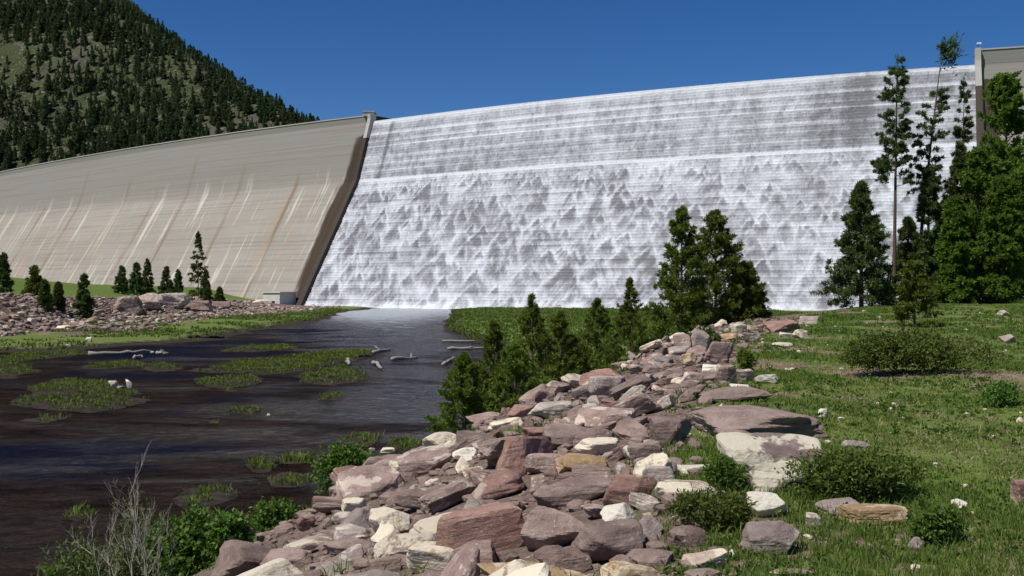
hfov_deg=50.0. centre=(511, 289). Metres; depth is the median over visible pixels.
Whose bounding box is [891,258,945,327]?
young pine
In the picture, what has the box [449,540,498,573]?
boulder
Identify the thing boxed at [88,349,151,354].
driftwood log
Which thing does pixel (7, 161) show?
hill conifer
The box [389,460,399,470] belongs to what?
bank rock
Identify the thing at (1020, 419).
pebbles
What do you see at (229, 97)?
hill conifer
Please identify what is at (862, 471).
leafy shrub
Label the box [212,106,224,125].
hill conifer
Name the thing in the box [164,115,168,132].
hill conifer
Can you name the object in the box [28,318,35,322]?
boulder
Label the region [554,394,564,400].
bank rock
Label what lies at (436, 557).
boulder
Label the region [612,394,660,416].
bank rock
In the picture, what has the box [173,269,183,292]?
pine
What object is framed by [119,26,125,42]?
hill conifer
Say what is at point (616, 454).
bank rock
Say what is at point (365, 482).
bank rock
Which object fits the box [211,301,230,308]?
boulder
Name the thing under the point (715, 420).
boulder
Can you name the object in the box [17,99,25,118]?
hill conifer
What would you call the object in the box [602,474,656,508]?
boulder
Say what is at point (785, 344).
boulder
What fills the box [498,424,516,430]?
bank rock
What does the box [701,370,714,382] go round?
bank rock
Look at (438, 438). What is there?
bank rock
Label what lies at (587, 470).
bank rock
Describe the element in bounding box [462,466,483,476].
boulder
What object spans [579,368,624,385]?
bank rock
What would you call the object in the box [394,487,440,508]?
boulder
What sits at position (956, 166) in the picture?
conifer
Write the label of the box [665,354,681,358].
boulder
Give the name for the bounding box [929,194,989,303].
bright tree
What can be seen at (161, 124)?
hill conifer
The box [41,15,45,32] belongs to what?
hill conifer
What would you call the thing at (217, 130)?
hill conifer
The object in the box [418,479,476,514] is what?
bank rock
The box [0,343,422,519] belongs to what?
river grass
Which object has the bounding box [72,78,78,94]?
hill conifer
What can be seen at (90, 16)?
hill conifer
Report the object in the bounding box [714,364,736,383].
boulder
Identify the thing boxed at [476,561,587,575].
bank rock
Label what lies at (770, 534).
boulder
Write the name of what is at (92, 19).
hill conifer
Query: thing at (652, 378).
bank rock
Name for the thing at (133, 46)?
hill conifer
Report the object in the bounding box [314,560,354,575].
boulder
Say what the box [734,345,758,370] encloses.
leafy shrub
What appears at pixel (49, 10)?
hill conifer
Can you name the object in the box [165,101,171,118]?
hill conifer
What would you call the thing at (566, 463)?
boulder
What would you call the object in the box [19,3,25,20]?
hill conifer
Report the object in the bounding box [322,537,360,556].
boulder
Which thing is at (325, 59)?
sky
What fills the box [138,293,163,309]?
boulder
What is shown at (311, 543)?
bank rock
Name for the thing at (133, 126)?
hill conifer
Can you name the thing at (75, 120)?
hill conifer
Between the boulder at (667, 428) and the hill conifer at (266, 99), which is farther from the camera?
the hill conifer at (266, 99)
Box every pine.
[0,252,14,292]
[20,264,42,295]
[36,278,54,311]
[52,281,66,311]
[71,273,95,318]
[111,265,129,294]
[127,262,145,295]
[141,258,156,294]
[156,266,174,293]
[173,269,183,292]
[187,231,211,296]
[198,269,213,300]
[202,287,211,302]
[213,286,226,300]
[423,351,497,433]
[466,319,524,413]
[466,342,551,411]
[488,293,563,397]
[526,310,596,381]
[544,333,610,377]
[575,297,629,371]
[603,276,654,361]
[870,52,915,296]
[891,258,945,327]
[906,31,967,235]
[950,73,974,194]
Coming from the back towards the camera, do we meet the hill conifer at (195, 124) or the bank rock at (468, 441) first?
the hill conifer at (195, 124)
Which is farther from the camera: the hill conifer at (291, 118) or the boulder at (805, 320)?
the hill conifer at (291, 118)
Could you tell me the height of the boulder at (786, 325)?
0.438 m
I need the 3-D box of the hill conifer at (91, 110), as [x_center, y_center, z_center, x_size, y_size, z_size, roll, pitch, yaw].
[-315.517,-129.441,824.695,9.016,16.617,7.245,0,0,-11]
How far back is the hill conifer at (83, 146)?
762.95 m
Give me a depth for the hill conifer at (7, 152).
757.77 m
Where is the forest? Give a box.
[0,0,319,170]
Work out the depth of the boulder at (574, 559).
6.98 m
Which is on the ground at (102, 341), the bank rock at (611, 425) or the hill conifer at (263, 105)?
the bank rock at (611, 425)
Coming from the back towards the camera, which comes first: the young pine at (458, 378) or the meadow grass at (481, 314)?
the meadow grass at (481, 314)
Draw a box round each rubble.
[0,292,339,335]
[253,316,799,575]
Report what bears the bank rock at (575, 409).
on the ground at (102, 341)
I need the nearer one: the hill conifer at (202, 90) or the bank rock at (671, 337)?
the bank rock at (671, 337)
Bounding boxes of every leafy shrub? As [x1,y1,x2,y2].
[663,478,758,533]
[686,325,721,346]
[698,450,754,490]
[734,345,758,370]
[774,441,941,502]
[902,502,965,544]
[980,378,1021,407]
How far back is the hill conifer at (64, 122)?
814.90 m
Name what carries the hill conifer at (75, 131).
on the hill
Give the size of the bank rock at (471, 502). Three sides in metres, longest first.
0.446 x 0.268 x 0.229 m
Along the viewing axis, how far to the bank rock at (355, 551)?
9.29 m
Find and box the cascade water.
[304,65,976,310]
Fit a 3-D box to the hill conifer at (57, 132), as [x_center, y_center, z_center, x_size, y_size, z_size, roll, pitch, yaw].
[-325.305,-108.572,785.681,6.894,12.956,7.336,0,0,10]
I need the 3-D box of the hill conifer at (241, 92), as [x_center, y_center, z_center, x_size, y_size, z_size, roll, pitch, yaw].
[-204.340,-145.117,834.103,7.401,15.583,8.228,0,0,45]
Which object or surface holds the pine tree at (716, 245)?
on the ground at (102, 341)
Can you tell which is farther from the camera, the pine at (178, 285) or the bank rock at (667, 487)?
the pine at (178, 285)
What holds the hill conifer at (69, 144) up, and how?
on the hill
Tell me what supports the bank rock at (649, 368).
on the ground at (102, 341)
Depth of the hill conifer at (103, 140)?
770.01 m
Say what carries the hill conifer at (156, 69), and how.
on the hill
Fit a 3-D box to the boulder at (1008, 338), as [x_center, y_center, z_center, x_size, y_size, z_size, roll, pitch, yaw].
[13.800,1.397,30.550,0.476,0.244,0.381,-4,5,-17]
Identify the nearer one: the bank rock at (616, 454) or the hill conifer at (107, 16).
the bank rock at (616, 454)
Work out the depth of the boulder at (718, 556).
6.51 m
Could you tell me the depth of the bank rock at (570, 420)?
14.49 m
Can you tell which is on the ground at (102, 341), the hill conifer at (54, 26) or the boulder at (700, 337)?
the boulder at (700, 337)
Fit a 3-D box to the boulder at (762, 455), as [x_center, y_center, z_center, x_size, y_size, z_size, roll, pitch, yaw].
[2.128,1.465,9.114,0.885,0.464,0.722,2,10,14]
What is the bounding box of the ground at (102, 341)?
[0,277,1023,575]
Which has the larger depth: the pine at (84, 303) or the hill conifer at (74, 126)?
the hill conifer at (74, 126)
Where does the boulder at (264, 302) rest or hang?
on the ground at (102, 341)
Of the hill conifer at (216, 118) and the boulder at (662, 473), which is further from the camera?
the hill conifer at (216, 118)
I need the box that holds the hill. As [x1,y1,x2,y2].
[0,0,295,170]
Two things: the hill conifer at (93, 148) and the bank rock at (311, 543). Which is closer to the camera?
the bank rock at (311, 543)
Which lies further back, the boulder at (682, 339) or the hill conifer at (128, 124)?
the hill conifer at (128, 124)
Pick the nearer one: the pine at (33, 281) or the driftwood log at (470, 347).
the driftwood log at (470, 347)
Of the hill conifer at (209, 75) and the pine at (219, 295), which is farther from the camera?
the hill conifer at (209, 75)
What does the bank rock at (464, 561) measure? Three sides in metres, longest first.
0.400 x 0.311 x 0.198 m
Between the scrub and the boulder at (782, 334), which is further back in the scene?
the scrub
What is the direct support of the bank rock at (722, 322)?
on the ground at (102, 341)
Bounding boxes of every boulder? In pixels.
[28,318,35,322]
[56,325,69,329]
[86,317,98,324]
[113,295,142,315]
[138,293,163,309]
[139,309,146,315]
[158,293,190,308]
[184,300,212,311]
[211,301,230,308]
[252,299,270,305]
[295,515,314,531]
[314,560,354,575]
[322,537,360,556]
[341,497,366,511]
[367,555,400,571]
[369,506,410,532]
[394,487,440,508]
[406,545,453,573]
[409,510,458,533]
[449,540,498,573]
[452,447,477,460]
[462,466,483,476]
[471,468,525,499]
[520,506,584,549]
[522,427,543,435]
[524,453,561,473]
[528,401,572,417]
[532,476,612,509]
[543,547,591,572]
[555,453,608,473]
[570,519,642,561]
[573,429,613,447]
[582,403,596,407]
[588,375,623,397]
[600,502,635,521]
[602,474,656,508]
[616,392,643,404]
[627,441,662,463]
[642,466,676,488]
[649,416,691,444]
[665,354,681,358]
[673,334,691,347]
[677,464,708,475]
[679,371,703,383]
[681,548,726,568]
[683,352,695,365]
[685,405,827,437]
[691,328,709,347]
[696,386,772,402]
[702,364,716,370]
[703,341,733,362]
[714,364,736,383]
[716,432,823,492]
[721,333,737,340]
[729,324,747,331]
[730,384,748,386]
[736,369,755,381]
[739,520,800,552]
[742,333,760,341]
[746,491,786,516]
[754,374,778,382]
[762,319,799,331]
[770,568,813,574]
[772,342,792,346]
[779,332,791,336]
[792,329,809,338]
[798,316,819,324]
[806,512,821,527]
[815,497,859,514]
[818,408,826,416]
[836,503,907,525]
[841,440,869,448]
[908,537,923,550]
[951,499,966,509]
[996,310,1008,315]
[998,334,1015,342]
[1010,478,1023,503]
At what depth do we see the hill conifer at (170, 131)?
782.00 m
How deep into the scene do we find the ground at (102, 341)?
22.53 m
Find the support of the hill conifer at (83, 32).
on the hill
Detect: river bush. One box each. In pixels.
[136,494,218,575]
[204,507,256,559]
[246,495,301,532]
[299,436,379,496]
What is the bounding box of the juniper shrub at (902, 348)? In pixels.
[830,322,1009,376]
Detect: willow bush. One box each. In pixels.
[30,525,127,575]
[37,563,56,575]
[98,488,165,575]
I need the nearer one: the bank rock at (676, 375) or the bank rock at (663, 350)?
the bank rock at (676, 375)
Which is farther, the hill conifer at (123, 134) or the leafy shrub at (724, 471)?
the hill conifer at (123, 134)
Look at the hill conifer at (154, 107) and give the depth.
809.43 m
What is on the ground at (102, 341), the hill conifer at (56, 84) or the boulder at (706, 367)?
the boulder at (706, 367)
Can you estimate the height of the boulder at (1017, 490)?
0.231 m
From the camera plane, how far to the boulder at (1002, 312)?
50.22 m
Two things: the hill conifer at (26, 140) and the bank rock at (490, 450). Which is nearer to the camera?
the bank rock at (490, 450)
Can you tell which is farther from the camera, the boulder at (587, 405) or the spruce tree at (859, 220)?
the spruce tree at (859, 220)
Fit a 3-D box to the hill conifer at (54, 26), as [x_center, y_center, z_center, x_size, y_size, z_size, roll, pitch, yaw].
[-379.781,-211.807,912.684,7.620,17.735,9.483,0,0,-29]
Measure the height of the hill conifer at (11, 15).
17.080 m
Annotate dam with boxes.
[0,46,1023,304]
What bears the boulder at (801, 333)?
on the ground at (102, 341)
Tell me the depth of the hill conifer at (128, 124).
792.02 m
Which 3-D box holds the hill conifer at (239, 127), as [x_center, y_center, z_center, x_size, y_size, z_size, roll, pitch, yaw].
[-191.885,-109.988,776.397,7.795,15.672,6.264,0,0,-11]
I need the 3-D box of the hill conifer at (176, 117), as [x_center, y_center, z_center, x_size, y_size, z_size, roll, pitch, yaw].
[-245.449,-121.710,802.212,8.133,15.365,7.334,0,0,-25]
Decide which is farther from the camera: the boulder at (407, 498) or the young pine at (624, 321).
the young pine at (624, 321)
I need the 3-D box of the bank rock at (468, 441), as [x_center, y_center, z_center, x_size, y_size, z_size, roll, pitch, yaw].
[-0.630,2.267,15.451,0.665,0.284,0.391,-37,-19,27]
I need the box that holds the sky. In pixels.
[132,0,1023,120]
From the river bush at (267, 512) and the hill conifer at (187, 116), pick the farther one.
the hill conifer at (187, 116)
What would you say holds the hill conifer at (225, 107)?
on the hill
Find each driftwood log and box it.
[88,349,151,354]
[132,354,143,358]
[150,349,168,353]
[187,334,224,338]
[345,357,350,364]
[357,350,375,356]
[371,360,382,368]
[372,346,390,352]
[390,353,417,359]
[441,356,455,364]
[442,340,475,341]
[447,346,481,348]
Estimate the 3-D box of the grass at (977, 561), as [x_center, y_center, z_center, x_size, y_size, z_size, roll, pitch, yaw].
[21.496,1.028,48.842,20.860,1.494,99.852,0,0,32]
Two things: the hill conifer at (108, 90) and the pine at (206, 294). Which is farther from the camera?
the hill conifer at (108, 90)
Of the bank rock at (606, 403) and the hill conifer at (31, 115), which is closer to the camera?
the bank rock at (606, 403)
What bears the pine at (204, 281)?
on the ground at (102, 341)
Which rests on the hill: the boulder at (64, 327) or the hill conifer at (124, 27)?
the hill conifer at (124, 27)
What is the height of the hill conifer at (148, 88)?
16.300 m
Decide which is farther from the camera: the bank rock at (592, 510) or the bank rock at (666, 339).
the bank rock at (666, 339)
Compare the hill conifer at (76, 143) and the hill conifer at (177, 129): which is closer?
the hill conifer at (76, 143)
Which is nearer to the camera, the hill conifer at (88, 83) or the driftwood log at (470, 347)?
the driftwood log at (470, 347)
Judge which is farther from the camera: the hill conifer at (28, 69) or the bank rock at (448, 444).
the hill conifer at (28, 69)
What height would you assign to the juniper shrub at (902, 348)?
1.036 m
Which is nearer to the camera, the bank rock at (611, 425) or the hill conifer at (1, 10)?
the bank rock at (611, 425)
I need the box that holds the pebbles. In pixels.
[672,310,1023,575]
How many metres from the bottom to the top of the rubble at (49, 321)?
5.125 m
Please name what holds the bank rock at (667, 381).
on the ground at (102, 341)
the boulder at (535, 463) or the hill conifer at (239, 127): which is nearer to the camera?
the boulder at (535, 463)
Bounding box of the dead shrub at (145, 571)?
[68,443,189,575]
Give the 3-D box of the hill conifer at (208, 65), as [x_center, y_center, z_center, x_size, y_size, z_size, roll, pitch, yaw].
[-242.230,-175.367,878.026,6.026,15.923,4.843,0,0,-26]
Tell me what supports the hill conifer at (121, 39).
on the hill
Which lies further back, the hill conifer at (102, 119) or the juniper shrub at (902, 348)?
the hill conifer at (102, 119)
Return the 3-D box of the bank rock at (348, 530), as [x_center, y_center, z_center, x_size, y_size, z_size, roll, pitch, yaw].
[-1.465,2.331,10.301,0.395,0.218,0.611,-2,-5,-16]
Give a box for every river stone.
[126,379,131,387]
[380,447,394,452]
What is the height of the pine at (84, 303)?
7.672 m
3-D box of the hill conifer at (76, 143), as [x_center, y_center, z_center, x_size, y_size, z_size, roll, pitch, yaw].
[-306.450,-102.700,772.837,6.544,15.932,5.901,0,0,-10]
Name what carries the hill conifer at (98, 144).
on the hill
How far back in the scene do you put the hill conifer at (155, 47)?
905.77 m
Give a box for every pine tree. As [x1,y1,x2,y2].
[637,205,721,339]
[674,208,762,331]
[719,261,772,321]
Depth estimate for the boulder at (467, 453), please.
14.70 m
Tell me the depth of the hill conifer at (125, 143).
762.88 m
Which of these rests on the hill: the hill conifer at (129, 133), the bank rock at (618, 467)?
the hill conifer at (129, 133)
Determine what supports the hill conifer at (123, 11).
on the hill
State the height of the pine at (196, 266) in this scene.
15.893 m
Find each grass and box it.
[0,306,810,368]
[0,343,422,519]
[181,317,781,575]
[622,299,1023,575]
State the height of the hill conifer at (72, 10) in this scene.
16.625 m
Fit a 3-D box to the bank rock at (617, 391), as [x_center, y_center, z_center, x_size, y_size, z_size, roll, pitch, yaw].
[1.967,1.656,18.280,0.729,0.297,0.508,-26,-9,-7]
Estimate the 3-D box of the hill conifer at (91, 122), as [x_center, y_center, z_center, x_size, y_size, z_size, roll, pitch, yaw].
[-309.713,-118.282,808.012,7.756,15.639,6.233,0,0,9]
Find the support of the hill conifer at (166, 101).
on the hill
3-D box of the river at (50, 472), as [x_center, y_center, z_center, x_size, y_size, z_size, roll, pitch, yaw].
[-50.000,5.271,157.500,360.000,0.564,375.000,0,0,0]
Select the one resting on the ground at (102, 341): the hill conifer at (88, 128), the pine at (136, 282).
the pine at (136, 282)
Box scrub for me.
[0,0,300,168]
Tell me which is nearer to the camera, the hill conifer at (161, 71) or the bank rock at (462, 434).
the bank rock at (462, 434)
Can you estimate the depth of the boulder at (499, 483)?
10.76 m
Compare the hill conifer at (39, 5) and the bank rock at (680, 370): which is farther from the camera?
the hill conifer at (39, 5)
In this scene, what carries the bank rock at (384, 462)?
on the ground at (102, 341)
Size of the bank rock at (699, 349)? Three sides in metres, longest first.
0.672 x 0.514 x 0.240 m
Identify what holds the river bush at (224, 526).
on the ground at (102, 341)
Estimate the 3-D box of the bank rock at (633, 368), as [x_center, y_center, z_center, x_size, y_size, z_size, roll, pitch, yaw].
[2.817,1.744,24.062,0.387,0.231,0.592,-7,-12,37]
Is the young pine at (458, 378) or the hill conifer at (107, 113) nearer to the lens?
the young pine at (458, 378)
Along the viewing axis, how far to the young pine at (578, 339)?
28.32 m
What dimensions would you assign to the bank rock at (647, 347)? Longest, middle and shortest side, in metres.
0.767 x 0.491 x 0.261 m
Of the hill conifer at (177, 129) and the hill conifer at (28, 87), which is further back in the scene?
the hill conifer at (28, 87)
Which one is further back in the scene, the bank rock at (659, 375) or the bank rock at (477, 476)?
the bank rock at (659, 375)
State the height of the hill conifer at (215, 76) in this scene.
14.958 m
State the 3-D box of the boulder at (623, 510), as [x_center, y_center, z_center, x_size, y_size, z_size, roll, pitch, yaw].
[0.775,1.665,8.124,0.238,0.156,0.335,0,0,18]
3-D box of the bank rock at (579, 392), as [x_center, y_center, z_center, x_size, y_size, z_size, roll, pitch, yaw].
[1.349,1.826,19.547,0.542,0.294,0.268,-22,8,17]
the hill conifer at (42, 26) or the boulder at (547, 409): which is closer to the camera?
the boulder at (547, 409)
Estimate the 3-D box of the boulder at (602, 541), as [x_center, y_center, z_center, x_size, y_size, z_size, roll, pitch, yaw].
[0.631,1.661,7.150,0.501,0.280,0.374,-1,1,-14]
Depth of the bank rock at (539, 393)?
20.26 m
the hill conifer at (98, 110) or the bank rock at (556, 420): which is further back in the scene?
the hill conifer at (98, 110)
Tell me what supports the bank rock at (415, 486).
on the ground at (102, 341)
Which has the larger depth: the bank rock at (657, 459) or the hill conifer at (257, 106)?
the hill conifer at (257, 106)
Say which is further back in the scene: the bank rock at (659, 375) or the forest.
the forest
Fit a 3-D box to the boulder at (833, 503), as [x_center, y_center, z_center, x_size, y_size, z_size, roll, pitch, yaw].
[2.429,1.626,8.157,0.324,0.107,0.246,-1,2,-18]
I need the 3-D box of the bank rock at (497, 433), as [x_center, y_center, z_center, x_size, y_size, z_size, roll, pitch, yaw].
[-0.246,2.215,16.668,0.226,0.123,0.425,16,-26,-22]
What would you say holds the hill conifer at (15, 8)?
on the hill
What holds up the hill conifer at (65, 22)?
on the hill
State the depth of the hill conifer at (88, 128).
803.57 m
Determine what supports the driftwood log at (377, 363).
in the river at (50, 472)
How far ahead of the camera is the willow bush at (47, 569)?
14.17 m
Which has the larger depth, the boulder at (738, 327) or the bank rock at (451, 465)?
the boulder at (738, 327)
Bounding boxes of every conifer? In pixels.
[0,5,5,23]
[0,81,7,100]
[0,99,5,115]
[0,129,6,145]
[0,135,2,150]
[0,148,12,168]
[1,140,6,156]
[4,132,11,149]
[4,154,10,170]
[5,101,13,119]
[9,6,14,23]
[11,119,18,139]
[13,1,18,16]
[13,125,19,145]
[14,22,22,39]
[17,74,24,90]
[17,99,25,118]
[18,124,22,139]
[18,140,28,159]
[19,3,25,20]
[21,142,28,158]
[24,27,30,45]
[24,72,34,90]
[24,134,29,153]
[25,60,33,76]
[28,127,38,148]
[29,107,33,123]
[29,122,39,138]
[36,136,47,156]
[38,0,46,10]
[39,150,45,162]
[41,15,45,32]
[41,73,53,92]
[46,6,51,19]
[51,24,59,40]
[52,128,61,145]
[53,76,60,95]
[57,117,63,136]
[59,35,64,50]
[59,148,64,159]
[61,115,67,133]
[62,11,68,30]
[63,67,71,84]
[63,102,71,121]
[66,138,73,155]
[68,5,78,21]
[70,114,78,134]
[71,123,75,138]
[71,127,81,146]
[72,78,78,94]
[73,1,79,17]
[73,101,79,118]
[74,132,80,152]
[76,62,81,80]
[78,0,82,16]
[79,141,87,155]
[80,27,85,46]
[85,121,91,138]
[86,74,90,91]
[86,106,97,123]
[87,118,95,136]
[88,12,92,28]
[90,11,96,27]
[91,144,95,153]
[92,22,99,39]
[95,135,101,152]
[96,103,102,118]
[97,125,102,143]
[98,72,107,89]
[99,107,105,124]
[100,3,105,18]
[100,27,107,43]
[102,134,106,150]
[103,108,109,124]
[104,86,112,105]
[105,11,109,22]
[107,138,113,150]
[108,127,115,144]
[109,119,118,136]
[110,14,114,29]
[114,132,120,149]
[116,36,125,50]
[117,72,122,89]
[119,2,125,19]
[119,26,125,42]
[119,126,123,143]
[119,128,127,146]
[121,22,127,37]
[121,99,129,119]
[121,139,126,148]
[124,97,130,115]
[126,119,131,137]
[126,128,133,147]
[130,118,136,137]
[131,15,136,29]
[131,36,135,53]
[132,23,136,35]
[135,43,140,60]
[135,100,140,116]
[136,132,141,146]
[137,55,141,71]
[137,116,145,131]
[140,114,147,130]
[142,34,150,49]
[142,59,149,78]
[145,82,151,100]
[145,128,152,144]
[150,25,156,41]
[150,39,157,55]
[150,105,157,122]
[152,58,159,73]
[155,90,159,106]
[156,121,167,139]
[158,61,167,78]
[160,112,165,127]
[164,99,169,115]
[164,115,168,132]
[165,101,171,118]
[166,122,172,139]
[167,40,175,55]
[169,106,174,119]
[170,130,176,140]
[172,90,179,107]
[173,112,179,128]
[175,121,179,139]
[180,54,184,70]
[182,112,192,130]
[182,129,186,139]
[186,93,198,113]
[188,111,195,129]
[192,115,199,134]
[193,65,201,83]
[199,81,206,97]
[199,118,203,133]
[202,79,213,97]
[203,95,214,115]
[205,92,209,108]
[206,60,211,76]
[208,70,212,85]
[209,107,215,124]
[211,73,219,90]
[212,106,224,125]
[215,120,221,134]
[218,87,224,105]
[221,99,229,117]
[227,84,232,100]
[227,112,231,132]
[229,121,233,132]
[231,88,240,106]
[237,123,242,130]
[239,88,243,105]
[245,94,250,112]
[245,96,252,113]
[255,97,261,115]
[258,106,263,122]
[261,100,264,118]
[262,113,268,127]
[263,95,269,113]
[268,102,276,119]
[273,116,279,125]
[288,112,293,123]
[292,113,299,123]
[889,215,919,301]
[902,164,942,291]
[925,199,943,298]
[930,139,974,259]
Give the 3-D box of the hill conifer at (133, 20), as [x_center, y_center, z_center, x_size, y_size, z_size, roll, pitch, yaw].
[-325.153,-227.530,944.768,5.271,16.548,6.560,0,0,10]
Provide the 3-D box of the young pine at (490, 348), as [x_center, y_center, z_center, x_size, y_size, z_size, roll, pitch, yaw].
[-0.441,1.989,23.964,1.486,2.712,1.626,0,0,-40]
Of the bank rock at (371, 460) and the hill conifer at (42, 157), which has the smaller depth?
the bank rock at (371, 460)
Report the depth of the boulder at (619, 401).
16.17 m
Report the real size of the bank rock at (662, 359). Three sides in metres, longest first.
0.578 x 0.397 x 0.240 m
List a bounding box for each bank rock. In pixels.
[210,540,273,575]
[237,558,303,575]
[259,547,311,568]
[283,534,332,551]
[312,496,341,513]
[328,485,336,496]
[330,465,355,484]
[331,511,350,523]
[333,523,372,540]
[336,464,404,510]
[337,544,363,564]
[341,508,371,528]
[351,569,399,575]
[362,454,401,465]
[371,521,399,542]
[373,539,388,557]
[375,456,396,465]
[381,532,435,556]
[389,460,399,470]
[397,445,452,476]
[409,484,421,488]
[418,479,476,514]
[419,541,435,546]
[422,432,455,446]
[424,478,439,487]
[435,502,524,552]
[440,543,480,575]
[443,440,454,447]
[444,462,456,471]
[447,477,477,486]
[449,435,483,460]
[455,430,495,441]
[455,456,470,473]
[463,496,480,508]
[465,412,499,423]
[470,468,493,485]
[472,435,522,460]
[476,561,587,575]
[487,417,518,431]
[488,430,503,437]
[489,559,529,575]
[495,435,553,475]
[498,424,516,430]
[506,562,550,575]
[507,404,535,417]
[511,417,522,424]
[518,384,554,404]
[519,425,532,431]
[530,475,547,488]
[543,423,594,450]
[546,380,571,396]
[553,418,563,423]
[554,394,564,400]
[561,373,580,387]
[562,414,576,425]
[567,405,581,415]
[571,384,591,399]
[572,399,582,404]
[572,464,613,477]
[574,406,635,427]
[575,437,617,455]
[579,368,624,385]
[581,503,603,517]
[586,395,600,405]
[591,421,616,430]
[600,400,616,406]
[600,561,660,575]
[602,445,625,463]
[610,373,650,400]
[611,361,627,370]
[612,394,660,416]
[612,416,647,439]
[616,462,626,473]
[619,385,646,399]
[623,445,663,459]
[626,351,635,359]
[629,364,645,373]
[629,492,661,509]
[633,452,673,474]
[634,416,647,424]
[639,339,662,353]
[639,515,663,540]
[640,352,662,364]
[641,364,659,373]
[645,373,655,384]
[650,359,663,368]
[651,384,666,394]
[653,372,665,378]
[654,355,673,363]
[655,394,673,411]
[655,479,718,499]
[657,347,667,354]
[661,335,671,341]
[662,367,685,376]
[664,376,676,384]
[667,373,683,377]
[668,345,690,355]
[669,332,684,340]
[671,377,681,382]
[676,387,700,402]
[683,385,705,392]
[686,345,706,354]
[695,355,702,364]
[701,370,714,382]
[714,319,726,326]
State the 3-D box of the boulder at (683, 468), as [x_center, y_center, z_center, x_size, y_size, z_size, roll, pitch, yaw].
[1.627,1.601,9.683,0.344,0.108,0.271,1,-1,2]
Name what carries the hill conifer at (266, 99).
on the hill
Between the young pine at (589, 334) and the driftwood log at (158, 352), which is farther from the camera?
the driftwood log at (158, 352)
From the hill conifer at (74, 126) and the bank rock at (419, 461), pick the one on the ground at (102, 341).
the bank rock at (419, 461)
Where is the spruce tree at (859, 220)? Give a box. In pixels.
[808,178,902,308]
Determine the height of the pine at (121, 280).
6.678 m
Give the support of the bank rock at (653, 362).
on the ground at (102, 341)
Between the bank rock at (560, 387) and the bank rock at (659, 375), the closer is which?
the bank rock at (659, 375)
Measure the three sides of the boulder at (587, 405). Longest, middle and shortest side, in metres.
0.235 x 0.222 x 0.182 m
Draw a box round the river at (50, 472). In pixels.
[0,308,558,575]
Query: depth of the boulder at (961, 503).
8.33 m
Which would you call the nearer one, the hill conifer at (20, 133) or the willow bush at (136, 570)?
the willow bush at (136, 570)
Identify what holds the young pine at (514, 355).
on the ground at (102, 341)
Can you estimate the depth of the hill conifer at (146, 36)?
914.24 m
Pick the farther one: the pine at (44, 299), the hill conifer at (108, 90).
the hill conifer at (108, 90)
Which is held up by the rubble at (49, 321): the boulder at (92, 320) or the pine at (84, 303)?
the boulder at (92, 320)
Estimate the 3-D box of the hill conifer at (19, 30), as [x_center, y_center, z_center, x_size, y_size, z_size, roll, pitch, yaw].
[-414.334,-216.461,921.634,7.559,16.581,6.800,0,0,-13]
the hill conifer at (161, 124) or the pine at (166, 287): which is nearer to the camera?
the pine at (166, 287)
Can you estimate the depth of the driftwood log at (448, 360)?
80.99 m
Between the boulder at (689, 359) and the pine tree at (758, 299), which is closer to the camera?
the boulder at (689, 359)
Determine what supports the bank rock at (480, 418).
on the ground at (102, 341)
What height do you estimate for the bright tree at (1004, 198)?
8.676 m
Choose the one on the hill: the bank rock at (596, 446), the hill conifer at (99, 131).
the hill conifer at (99, 131)
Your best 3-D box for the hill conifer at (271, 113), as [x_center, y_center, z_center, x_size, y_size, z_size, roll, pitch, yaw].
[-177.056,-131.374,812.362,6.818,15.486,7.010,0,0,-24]
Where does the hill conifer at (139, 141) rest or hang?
on the hill
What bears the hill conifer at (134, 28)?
on the hill
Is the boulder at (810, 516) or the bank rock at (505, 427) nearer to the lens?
the boulder at (810, 516)
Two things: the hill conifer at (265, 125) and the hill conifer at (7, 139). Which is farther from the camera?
the hill conifer at (265, 125)
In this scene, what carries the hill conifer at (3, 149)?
on the hill
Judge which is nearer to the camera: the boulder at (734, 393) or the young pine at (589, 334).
the boulder at (734, 393)
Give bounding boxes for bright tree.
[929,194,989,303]
[936,147,1021,303]
[967,70,1023,299]
[973,173,1023,303]
[1004,138,1023,298]
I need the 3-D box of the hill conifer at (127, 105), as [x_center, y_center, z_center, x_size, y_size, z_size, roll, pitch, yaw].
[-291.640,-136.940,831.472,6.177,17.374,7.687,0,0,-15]
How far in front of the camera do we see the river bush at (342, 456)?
19.43 m
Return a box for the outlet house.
[262,292,297,304]
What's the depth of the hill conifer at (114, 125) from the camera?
792.60 m
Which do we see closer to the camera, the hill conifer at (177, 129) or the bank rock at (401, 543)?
the bank rock at (401, 543)
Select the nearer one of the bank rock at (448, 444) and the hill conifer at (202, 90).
the bank rock at (448, 444)
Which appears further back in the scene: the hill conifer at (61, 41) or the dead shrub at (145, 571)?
the hill conifer at (61, 41)
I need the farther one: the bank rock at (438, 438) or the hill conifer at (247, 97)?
the hill conifer at (247, 97)
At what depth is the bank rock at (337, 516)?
12.52 m
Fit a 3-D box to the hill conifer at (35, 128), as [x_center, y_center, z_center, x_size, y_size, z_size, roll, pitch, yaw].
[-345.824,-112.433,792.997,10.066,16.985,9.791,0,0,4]
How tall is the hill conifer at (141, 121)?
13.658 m
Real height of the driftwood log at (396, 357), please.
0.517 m
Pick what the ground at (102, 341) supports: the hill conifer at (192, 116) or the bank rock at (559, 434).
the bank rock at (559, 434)
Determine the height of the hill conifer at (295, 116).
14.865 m
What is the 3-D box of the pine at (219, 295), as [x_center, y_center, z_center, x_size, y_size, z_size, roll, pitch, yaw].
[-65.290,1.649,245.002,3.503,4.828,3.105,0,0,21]
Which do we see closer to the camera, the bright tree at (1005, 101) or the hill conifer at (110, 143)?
the bright tree at (1005, 101)

